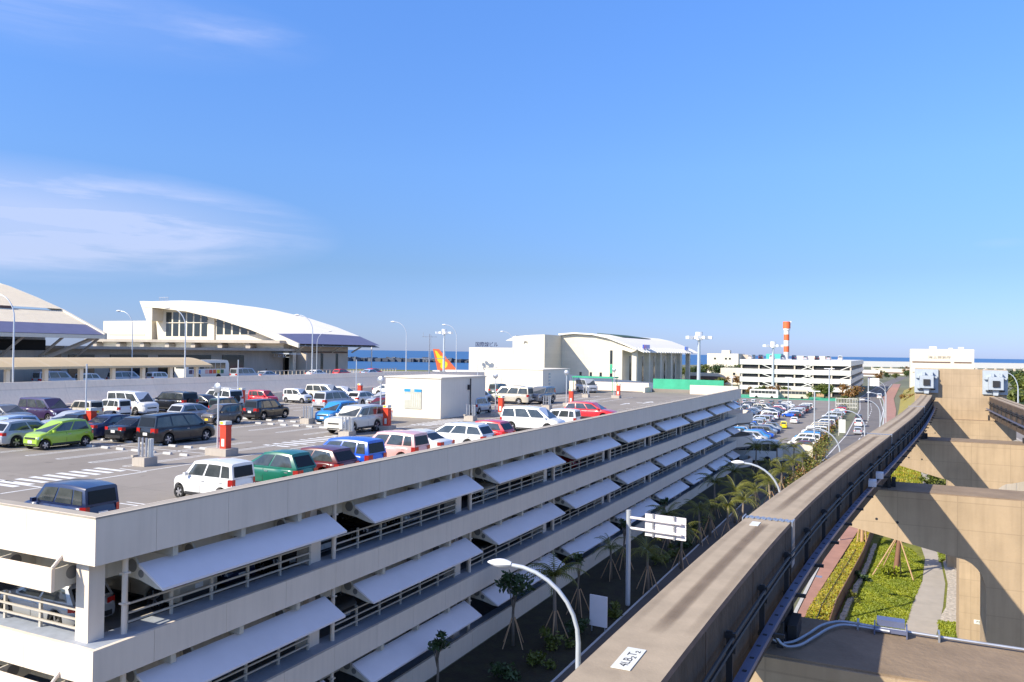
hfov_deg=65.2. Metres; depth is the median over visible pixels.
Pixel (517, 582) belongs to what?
tree
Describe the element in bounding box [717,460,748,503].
palm tree
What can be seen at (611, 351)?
window
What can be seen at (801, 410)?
parked car
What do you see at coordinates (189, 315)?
window
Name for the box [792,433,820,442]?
parked car
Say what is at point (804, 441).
parked car
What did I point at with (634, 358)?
cargo building
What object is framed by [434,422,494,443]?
parked car
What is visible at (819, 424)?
parked car
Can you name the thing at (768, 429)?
parked car
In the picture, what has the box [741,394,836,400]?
green court
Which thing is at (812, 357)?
block
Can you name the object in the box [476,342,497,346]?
roof sign
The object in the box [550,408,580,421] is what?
parked car
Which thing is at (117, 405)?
parked car
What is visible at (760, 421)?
parked car
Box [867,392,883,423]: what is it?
street lamp
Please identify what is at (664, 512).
palm tree
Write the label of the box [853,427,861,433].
moving car
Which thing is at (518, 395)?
parked car
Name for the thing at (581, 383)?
parked car
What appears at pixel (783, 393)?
bus
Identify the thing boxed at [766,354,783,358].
shed
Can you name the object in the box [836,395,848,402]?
tree
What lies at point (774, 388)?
tree
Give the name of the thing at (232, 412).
parked car
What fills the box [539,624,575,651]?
shrub
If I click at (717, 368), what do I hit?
tree
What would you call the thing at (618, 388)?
equipment stand
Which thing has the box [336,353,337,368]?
slot window
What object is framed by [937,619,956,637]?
grass
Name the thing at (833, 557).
brick walk
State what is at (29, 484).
deck markings
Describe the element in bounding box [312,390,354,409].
parked car
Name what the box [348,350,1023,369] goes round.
sea
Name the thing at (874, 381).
direction sign
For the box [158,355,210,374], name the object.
window
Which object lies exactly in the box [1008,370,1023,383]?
tree
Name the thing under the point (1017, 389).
street lamp
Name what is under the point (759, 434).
parked car
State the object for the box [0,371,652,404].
road wall
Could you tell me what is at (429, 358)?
antenna mast
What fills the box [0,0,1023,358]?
sky
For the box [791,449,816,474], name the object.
palm tree
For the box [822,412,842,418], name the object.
parked car
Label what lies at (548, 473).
parked car
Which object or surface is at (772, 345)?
floodlight mast
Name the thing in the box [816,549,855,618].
hose
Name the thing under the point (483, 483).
garage opening
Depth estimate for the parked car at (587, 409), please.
68.15 m
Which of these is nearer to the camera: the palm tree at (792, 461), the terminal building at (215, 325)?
the palm tree at (792, 461)
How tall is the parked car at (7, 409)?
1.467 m
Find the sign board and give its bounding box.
[589,594,607,631]
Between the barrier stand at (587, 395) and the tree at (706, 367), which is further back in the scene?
the tree at (706, 367)
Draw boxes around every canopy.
[0,357,212,381]
[572,376,618,392]
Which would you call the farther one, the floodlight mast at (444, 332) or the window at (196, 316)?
the floodlight mast at (444, 332)
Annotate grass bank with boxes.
[898,387,914,413]
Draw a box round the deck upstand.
[652,389,689,392]
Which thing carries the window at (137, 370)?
in the link building at (259, 359)
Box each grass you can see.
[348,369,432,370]
[848,538,923,629]
[891,465,921,482]
[937,552,945,561]
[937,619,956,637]
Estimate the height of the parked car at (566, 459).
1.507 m
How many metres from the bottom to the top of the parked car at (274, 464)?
1.588 m
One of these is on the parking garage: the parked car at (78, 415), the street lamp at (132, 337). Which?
the parked car at (78, 415)
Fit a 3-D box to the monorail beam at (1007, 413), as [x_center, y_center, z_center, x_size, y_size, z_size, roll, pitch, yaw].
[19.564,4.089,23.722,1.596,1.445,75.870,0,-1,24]
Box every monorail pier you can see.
[750,605,1023,681]
[851,476,1023,647]
[900,432,1023,640]
[915,368,1015,567]
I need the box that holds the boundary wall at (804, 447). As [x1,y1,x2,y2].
[783,443,812,462]
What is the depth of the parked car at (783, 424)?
170.47 m
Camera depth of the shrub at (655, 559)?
59.06 m
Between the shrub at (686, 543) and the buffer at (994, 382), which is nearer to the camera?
the buffer at (994, 382)
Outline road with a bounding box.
[758,377,907,507]
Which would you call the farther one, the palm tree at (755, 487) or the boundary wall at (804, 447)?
the boundary wall at (804, 447)
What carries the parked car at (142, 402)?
on the parking garage
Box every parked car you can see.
[0,404,33,415]
[0,414,39,420]
[0,419,44,447]
[0,581,114,625]
[18,396,72,419]
[23,418,93,449]
[25,479,118,512]
[32,371,75,381]
[41,410,84,423]
[59,413,98,420]
[70,399,103,414]
[75,373,104,379]
[88,414,129,438]
[102,398,131,414]
[104,416,140,441]
[105,574,216,610]
[106,371,139,379]
[107,390,158,415]
[136,412,214,444]
[146,372,167,378]
[153,391,198,410]
[167,403,209,417]
[174,458,254,497]
[197,394,215,407]
[201,403,242,424]
[206,387,243,404]
[208,397,243,410]
[212,671,231,681]
[217,562,254,587]
[230,368,257,375]
[243,398,288,419]
[248,390,277,400]
[252,449,317,482]
[254,549,296,573]
[257,371,278,374]
[283,388,311,402]
[300,445,358,469]
[305,370,327,373]
[305,384,340,398]
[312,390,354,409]
[315,400,358,421]
[321,538,336,551]
[323,436,386,461]
[324,404,382,432]
[326,591,356,626]
[331,512,386,540]
[332,369,350,372]
[336,386,354,393]
[348,391,373,403]
[360,369,376,372]
[365,392,385,403]
[368,396,385,404]
[372,384,385,393]
[373,430,429,456]
[385,509,419,528]
[409,429,454,447]
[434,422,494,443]
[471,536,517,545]
[475,397,490,413]
[475,419,515,435]
[485,391,490,401]
[488,383,506,393]
[491,386,533,404]
[500,406,564,429]
[523,468,550,481]
[528,386,555,403]
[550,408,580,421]
[555,466,560,473]
[557,455,580,470]
[564,401,616,417]
[575,378,597,392]
[733,426,745,430]
[745,429,770,438]
[745,431,767,438]
[751,425,776,435]
[753,404,769,408]
[753,415,770,421]
[753,419,764,424]
[759,429,774,436]
[760,411,778,418]
[760,424,780,432]
[765,422,781,429]
[780,421,787,427]
[782,411,795,416]
[785,408,803,414]
[788,436,816,444]
[790,417,799,422]
[791,440,813,444]
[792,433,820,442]
[794,412,801,416]
[794,431,820,436]
[801,425,826,432]
[807,421,830,428]
[813,423,829,429]
[815,416,836,420]
[819,419,835,426]
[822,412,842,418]
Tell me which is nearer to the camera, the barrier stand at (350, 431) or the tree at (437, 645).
the tree at (437, 645)
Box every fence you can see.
[258,368,395,374]
[829,532,873,620]
[835,398,856,409]
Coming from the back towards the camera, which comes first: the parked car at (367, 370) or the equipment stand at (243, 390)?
the parked car at (367, 370)
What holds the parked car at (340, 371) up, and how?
on the terminal road
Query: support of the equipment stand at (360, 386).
on the parking garage
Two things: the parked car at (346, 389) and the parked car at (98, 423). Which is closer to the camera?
the parked car at (98, 423)
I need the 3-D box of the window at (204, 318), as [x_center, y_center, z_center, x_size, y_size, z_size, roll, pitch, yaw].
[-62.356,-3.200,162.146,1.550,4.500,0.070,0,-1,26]
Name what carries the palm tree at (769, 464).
on the ground at (848, 416)
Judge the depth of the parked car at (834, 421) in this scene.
175.10 m
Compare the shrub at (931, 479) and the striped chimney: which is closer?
the shrub at (931, 479)
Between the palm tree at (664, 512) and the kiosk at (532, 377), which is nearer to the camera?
the palm tree at (664, 512)
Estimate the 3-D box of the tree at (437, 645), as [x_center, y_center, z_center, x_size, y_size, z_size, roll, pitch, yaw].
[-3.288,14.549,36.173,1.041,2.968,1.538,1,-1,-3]
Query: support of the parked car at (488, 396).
on the parking garage
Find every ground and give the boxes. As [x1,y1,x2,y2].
[362,365,1022,681]
[837,467,947,634]
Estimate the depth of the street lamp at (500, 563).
22.65 m
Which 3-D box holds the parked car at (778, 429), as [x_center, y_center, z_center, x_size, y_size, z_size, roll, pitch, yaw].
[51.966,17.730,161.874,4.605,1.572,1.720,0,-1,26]
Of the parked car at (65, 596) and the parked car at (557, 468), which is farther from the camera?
the parked car at (557, 468)
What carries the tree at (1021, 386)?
on the ground at (848, 416)
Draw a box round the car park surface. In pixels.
[732,398,841,442]
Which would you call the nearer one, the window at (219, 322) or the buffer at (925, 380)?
the buffer at (925, 380)
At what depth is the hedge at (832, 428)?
163.48 m
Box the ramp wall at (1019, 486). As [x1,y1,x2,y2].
[999,432,1023,490]
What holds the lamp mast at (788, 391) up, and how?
on the car park surface
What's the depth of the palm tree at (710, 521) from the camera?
68.09 m
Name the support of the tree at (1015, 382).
on the ground at (848, 416)
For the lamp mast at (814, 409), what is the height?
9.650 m
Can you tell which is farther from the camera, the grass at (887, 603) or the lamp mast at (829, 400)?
the lamp mast at (829, 400)
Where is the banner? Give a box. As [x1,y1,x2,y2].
[838,419,845,435]
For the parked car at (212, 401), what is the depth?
67.27 m
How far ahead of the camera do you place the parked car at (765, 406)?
224.12 m
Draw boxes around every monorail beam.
[563,395,937,681]
[985,397,1023,434]
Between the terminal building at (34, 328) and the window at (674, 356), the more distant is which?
the window at (674, 356)
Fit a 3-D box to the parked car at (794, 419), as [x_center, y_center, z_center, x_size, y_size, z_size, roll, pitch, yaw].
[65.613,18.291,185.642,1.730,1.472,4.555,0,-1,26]
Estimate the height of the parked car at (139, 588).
1.886 m
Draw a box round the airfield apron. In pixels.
[348,370,402,372]
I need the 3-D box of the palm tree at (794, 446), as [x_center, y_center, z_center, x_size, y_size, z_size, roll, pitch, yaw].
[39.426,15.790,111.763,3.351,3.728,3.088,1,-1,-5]
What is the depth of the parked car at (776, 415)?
193.57 m
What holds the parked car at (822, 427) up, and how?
on the car park surface
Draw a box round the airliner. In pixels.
[433,349,468,371]
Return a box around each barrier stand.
[131,437,156,466]
[299,406,314,423]
[337,417,355,436]
[463,404,476,420]
[541,396,551,409]
[581,387,589,397]
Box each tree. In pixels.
[428,630,450,681]
[494,570,535,649]
[523,551,588,640]
[566,553,589,617]
[593,535,625,581]
[615,518,633,570]
[623,532,670,593]
[645,502,688,552]
[654,497,672,540]
[661,521,701,570]
[677,499,718,545]
[682,366,691,376]
[691,364,713,372]
[691,366,705,372]
[694,493,726,537]
[697,471,732,517]
[708,494,747,536]
[709,363,726,372]
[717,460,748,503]
[717,475,756,522]
[721,376,730,385]
[726,488,758,523]
[731,374,740,385]
[742,468,766,503]
[743,480,772,511]
[744,437,770,472]
[752,469,781,503]
[754,457,781,489]
[764,438,790,472]
[765,385,781,389]
[768,458,799,494]
[778,454,806,480]
[779,386,791,389]
[782,440,803,466]
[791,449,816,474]
[803,392,812,398]
[805,442,826,465]
[811,383,835,397]
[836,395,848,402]
[837,382,864,401]
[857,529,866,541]
[872,539,913,579]
[873,372,883,378]
[891,373,899,378]
[1007,386,1023,404]
[1008,369,1022,382]
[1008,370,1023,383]
[1008,376,1023,390]
[1011,378,1023,389]
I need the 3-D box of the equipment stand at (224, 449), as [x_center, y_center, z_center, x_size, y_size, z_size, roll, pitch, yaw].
[-15.572,4.192,42.986,1.500,3.860,0.900,0,-1,26]
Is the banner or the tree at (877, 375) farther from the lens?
the tree at (877, 375)
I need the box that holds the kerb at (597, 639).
[551,484,762,681]
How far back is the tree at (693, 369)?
469.90 m
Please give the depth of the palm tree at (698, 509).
65.28 m
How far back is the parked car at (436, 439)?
42.91 m
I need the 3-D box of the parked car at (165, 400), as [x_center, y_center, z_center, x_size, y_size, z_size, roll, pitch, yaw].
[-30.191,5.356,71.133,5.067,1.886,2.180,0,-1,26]
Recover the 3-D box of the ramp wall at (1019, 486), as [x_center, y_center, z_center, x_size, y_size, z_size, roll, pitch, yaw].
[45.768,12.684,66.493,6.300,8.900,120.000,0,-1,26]
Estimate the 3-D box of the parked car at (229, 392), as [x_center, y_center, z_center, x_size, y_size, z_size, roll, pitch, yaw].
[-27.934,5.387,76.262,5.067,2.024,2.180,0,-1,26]
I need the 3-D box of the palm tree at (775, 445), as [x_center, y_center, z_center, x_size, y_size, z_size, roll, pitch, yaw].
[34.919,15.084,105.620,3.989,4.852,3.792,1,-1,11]
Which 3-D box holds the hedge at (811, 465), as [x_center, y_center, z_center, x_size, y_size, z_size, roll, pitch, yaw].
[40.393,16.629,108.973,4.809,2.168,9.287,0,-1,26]
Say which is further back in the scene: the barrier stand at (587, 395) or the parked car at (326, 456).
the barrier stand at (587, 395)
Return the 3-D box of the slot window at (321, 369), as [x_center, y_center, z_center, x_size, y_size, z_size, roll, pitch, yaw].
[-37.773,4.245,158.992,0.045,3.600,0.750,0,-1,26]
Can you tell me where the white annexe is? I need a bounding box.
[742,355,754,358]
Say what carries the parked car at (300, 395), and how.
on the parking garage
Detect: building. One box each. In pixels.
[0,283,106,382]
[45,346,294,379]
[84,297,379,374]
[469,332,696,382]
[740,359,863,396]
[863,370,879,375]
[871,368,903,374]
[909,346,973,387]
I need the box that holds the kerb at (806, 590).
[794,410,885,612]
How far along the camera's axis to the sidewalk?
55.99 m
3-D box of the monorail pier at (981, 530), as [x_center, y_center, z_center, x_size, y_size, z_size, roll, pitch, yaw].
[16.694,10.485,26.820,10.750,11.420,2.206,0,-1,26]
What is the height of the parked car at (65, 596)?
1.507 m
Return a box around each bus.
[174,360,228,377]
[733,439,782,461]
[750,389,778,398]
[779,389,808,398]
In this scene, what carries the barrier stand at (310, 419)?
on the parking garage
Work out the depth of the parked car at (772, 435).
151.40 m
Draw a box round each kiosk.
[384,374,486,418]
[484,367,569,392]
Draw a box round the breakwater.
[348,357,468,362]
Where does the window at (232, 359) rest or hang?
in the link building at (259, 359)
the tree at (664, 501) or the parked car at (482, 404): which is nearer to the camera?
the tree at (664, 501)
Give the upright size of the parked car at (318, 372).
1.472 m
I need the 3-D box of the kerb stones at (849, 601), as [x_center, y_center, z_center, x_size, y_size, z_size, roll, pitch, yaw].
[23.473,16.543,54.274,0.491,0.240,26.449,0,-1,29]
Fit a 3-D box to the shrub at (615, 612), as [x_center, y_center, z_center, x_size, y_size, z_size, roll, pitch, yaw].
[6.052,15.849,47.206,1.054,0.917,1.489,0,-1,26]
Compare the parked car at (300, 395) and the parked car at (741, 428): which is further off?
the parked car at (741, 428)
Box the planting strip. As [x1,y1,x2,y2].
[427,460,786,681]
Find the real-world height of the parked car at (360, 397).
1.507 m
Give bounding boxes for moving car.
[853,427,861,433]
[854,418,862,425]
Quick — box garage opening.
[461,477,495,500]
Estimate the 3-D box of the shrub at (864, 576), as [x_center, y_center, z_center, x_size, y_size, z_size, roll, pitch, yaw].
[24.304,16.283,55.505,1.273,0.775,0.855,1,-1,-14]
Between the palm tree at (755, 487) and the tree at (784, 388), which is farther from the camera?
the tree at (784, 388)
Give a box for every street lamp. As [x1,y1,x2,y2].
[0,294,14,381]
[116,310,132,378]
[164,307,185,377]
[295,314,312,373]
[316,330,331,373]
[391,321,406,370]
[442,324,456,371]
[488,558,580,668]
[731,460,779,491]
[806,426,840,539]
[840,409,864,435]
[859,399,880,426]
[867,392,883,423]
[1008,373,1018,402]
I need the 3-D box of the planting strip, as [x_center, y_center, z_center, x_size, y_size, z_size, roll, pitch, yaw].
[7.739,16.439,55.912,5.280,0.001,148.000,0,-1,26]
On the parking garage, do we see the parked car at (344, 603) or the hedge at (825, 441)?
the parked car at (344, 603)
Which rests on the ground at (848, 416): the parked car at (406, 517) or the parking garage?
the parking garage
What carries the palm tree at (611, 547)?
on the planting strip
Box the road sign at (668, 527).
[625,509,685,605]
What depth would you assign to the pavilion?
424.74 m
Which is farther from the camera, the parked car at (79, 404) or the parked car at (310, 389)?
the parked car at (310, 389)
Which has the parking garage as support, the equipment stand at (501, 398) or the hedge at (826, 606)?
the equipment stand at (501, 398)
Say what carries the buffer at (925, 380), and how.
attached to the monorail pier at (961, 401)
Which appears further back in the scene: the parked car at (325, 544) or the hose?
the hose
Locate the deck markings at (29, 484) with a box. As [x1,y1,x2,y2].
[0,395,659,505]
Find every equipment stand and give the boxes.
[85,364,96,421]
[205,383,237,456]
[237,360,245,404]
[356,360,362,390]
[371,376,395,430]
[491,373,504,416]
[563,370,573,405]
[611,368,620,397]
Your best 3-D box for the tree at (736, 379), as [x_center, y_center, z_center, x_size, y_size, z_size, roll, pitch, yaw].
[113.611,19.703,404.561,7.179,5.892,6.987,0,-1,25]
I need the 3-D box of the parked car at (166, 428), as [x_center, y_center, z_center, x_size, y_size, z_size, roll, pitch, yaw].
[-20.313,5.215,48.589,2.010,1.827,4.674,0,-1,26]
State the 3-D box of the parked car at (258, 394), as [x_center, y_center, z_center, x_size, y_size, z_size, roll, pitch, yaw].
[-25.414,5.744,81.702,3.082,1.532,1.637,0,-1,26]
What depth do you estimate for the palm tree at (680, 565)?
57.84 m
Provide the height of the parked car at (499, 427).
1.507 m
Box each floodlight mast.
[436,329,452,371]
[686,332,712,379]
[763,342,783,387]
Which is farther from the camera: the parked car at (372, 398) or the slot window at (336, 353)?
the slot window at (336, 353)
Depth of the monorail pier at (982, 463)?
43.38 m
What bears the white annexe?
on the ground at (848, 416)
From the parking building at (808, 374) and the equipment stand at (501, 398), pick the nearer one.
the equipment stand at (501, 398)
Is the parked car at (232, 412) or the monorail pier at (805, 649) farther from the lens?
the parked car at (232, 412)
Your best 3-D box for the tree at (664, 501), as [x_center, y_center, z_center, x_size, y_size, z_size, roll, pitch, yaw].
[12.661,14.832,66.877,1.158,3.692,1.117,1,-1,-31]
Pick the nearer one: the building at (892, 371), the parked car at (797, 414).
the parked car at (797, 414)
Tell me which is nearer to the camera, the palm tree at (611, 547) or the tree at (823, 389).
the palm tree at (611, 547)
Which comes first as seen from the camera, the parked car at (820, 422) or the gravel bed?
the gravel bed
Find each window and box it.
[68,354,94,377]
[110,355,147,375]
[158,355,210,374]
[166,312,171,335]
[173,312,178,335]
[180,312,185,335]
[187,313,192,335]
[194,313,199,335]
[201,315,206,335]
[217,319,222,333]
[222,355,243,373]
[225,322,230,333]
[233,324,238,333]
[241,327,246,334]
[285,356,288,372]
[320,353,322,370]
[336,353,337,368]
[610,350,612,363]
[629,356,630,380]
[642,356,643,381]
[653,356,654,378]
[673,356,674,378]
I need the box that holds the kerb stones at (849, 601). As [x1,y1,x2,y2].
[838,543,876,619]
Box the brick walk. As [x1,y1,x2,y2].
[798,384,900,616]
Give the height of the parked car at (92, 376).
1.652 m
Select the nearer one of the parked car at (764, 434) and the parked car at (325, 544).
the parked car at (325, 544)
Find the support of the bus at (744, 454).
on the bus bay
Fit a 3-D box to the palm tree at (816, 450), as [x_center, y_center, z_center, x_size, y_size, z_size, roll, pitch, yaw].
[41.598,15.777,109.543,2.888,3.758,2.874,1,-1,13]
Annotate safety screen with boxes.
[653,379,723,389]
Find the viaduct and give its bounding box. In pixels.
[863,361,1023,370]
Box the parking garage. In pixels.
[0,381,752,681]
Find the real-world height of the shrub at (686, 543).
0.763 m
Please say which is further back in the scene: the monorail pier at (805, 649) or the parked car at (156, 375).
the parked car at (156, 375)
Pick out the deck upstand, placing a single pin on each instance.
(672, 390)
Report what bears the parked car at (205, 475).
on the parking garage
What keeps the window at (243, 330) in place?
in the terminal building at (215, 325)
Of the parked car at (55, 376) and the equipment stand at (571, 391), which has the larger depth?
the parked car at (55, 376)
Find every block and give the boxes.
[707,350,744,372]
[797,356,825,358]
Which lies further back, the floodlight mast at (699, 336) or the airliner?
the airliner
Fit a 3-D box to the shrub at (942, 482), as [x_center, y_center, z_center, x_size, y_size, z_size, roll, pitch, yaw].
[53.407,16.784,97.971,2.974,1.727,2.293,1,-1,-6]
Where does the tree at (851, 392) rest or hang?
on the ground at (848, 416)
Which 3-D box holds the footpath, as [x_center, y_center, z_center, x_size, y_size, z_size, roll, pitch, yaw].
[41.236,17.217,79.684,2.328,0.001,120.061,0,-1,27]
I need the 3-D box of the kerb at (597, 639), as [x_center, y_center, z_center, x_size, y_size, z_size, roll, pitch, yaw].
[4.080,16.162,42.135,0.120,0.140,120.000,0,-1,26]
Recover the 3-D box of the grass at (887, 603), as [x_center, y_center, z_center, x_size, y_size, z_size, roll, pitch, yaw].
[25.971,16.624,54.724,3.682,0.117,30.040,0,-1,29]
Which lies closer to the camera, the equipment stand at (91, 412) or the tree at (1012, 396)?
the equipment stand at (91, 412)
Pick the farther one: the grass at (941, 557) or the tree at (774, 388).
the tree at (774, 388)
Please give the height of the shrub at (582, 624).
1.024 m
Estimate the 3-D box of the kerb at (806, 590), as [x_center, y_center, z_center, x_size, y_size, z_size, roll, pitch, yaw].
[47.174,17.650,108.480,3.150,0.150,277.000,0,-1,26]
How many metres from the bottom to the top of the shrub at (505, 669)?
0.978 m
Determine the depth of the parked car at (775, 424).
166.20 m
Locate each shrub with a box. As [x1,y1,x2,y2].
[487,661,520,680]
[523,649,556,669]
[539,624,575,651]
[564,618,589,636]
[607,600,622,619]
[649,551,669,564]
[663,542,683,558]
[675,537,693,547]
[687,516,713,531]
[845,589,860,602]
[854,570,872,581]
[876,564,902,579]
[900,394,913,398]
[918,474,940,484]
[936,479,945,484]
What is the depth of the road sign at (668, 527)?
48.75 m
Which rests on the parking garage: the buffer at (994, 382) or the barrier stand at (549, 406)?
the barrier stand at (549, 406)
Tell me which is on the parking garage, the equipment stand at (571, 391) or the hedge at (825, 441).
the equipment stand at (571, 391)
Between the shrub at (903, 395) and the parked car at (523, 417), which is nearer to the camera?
the parked car at (523, 417)
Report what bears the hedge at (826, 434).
on the ground at (848, 416)
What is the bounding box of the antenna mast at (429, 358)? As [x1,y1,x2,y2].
[419,333,448,373]
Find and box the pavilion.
[720,368,742,384]
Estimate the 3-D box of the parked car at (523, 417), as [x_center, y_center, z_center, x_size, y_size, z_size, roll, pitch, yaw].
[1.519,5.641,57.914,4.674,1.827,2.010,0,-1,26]
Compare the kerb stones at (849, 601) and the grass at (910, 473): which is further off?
the grass at (910, 473)
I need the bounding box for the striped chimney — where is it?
[783,321,791,358]
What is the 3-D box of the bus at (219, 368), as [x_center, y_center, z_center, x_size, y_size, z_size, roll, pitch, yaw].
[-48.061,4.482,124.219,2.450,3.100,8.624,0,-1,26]
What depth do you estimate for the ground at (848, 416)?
245.31 m
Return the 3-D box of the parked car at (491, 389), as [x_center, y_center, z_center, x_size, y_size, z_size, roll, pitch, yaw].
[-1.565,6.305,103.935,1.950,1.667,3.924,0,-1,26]
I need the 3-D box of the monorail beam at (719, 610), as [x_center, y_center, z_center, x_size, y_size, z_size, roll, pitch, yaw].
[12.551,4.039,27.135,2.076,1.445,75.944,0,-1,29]
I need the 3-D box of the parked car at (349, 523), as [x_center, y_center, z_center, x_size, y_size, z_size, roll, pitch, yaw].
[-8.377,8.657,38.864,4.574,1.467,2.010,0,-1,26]
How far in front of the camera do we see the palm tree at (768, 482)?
81.24 m
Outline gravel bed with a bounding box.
[940,557,955,621]
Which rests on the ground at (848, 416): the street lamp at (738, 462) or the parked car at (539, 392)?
the street lamp at (738, 462)
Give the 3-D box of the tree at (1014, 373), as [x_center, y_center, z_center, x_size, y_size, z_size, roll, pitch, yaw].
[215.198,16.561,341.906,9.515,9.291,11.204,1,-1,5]
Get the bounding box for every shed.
[690,372,719,379]
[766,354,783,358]
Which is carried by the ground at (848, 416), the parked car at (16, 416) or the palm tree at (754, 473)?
the palm tree at (754, 473)
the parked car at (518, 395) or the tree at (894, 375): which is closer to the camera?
the parked car at (518, 395)
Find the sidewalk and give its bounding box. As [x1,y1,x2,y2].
[554,461,798,681]
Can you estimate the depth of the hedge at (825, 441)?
136.54 m
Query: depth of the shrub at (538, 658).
39.50 m
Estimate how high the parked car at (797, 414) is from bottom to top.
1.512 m
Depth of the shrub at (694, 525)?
70.47 m
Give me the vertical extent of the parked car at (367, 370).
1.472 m
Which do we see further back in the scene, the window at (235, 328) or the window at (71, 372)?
the window at (235, 328)
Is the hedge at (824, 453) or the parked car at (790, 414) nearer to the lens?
the hedge at (824, 453)
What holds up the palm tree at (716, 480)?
on the planting strip
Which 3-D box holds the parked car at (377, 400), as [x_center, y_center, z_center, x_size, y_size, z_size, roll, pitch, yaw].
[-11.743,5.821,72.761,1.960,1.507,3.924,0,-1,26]
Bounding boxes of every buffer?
[914,369,937,393]
[982,370,1007,395]
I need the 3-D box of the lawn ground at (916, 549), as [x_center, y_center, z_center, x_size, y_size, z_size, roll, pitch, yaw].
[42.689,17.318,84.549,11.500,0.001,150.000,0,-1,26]
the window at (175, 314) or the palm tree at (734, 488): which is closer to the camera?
the palm tree at (734, 488)
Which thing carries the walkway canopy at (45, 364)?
on the terminal road
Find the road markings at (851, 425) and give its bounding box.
[778,386,887,492]
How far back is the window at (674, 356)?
408.07 m
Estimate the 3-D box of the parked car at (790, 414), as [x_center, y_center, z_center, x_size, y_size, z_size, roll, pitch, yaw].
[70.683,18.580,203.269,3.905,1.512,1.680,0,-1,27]
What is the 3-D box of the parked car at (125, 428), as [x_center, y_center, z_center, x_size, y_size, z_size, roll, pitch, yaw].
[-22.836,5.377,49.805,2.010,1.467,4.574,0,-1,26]
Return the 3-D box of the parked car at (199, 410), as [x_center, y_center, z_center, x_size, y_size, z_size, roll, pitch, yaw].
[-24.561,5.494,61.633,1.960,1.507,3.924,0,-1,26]
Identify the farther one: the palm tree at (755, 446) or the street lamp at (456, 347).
the street lamp at (456, 347)
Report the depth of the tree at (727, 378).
404.61 m
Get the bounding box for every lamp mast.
[785,377,791,409]
[809,391,819,436]
[824,368,834,436]
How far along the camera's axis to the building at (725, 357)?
520.28 m
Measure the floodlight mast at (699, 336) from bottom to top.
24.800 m
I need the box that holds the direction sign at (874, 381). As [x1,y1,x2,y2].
[868,378,878,420]
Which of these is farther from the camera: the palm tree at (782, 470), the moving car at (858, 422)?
the moving car at (858, 422)
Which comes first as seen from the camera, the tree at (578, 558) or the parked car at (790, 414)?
the tree at (578, 558)
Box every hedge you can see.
[770,472,798,494]
[784,462,812,479]
[796,457,826,470]
[803,447,827,462]
[805,530,869,620]
[813,435,833,448]
[813,440,830,456]
[820,428,833,442]
[827,425,837,432]
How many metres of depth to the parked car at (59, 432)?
44.86 m
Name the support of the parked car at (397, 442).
on the parking garage
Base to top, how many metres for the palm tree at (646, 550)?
3.758 m
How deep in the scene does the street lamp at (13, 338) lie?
66.22 m
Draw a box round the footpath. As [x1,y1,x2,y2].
[905,472,944,634]

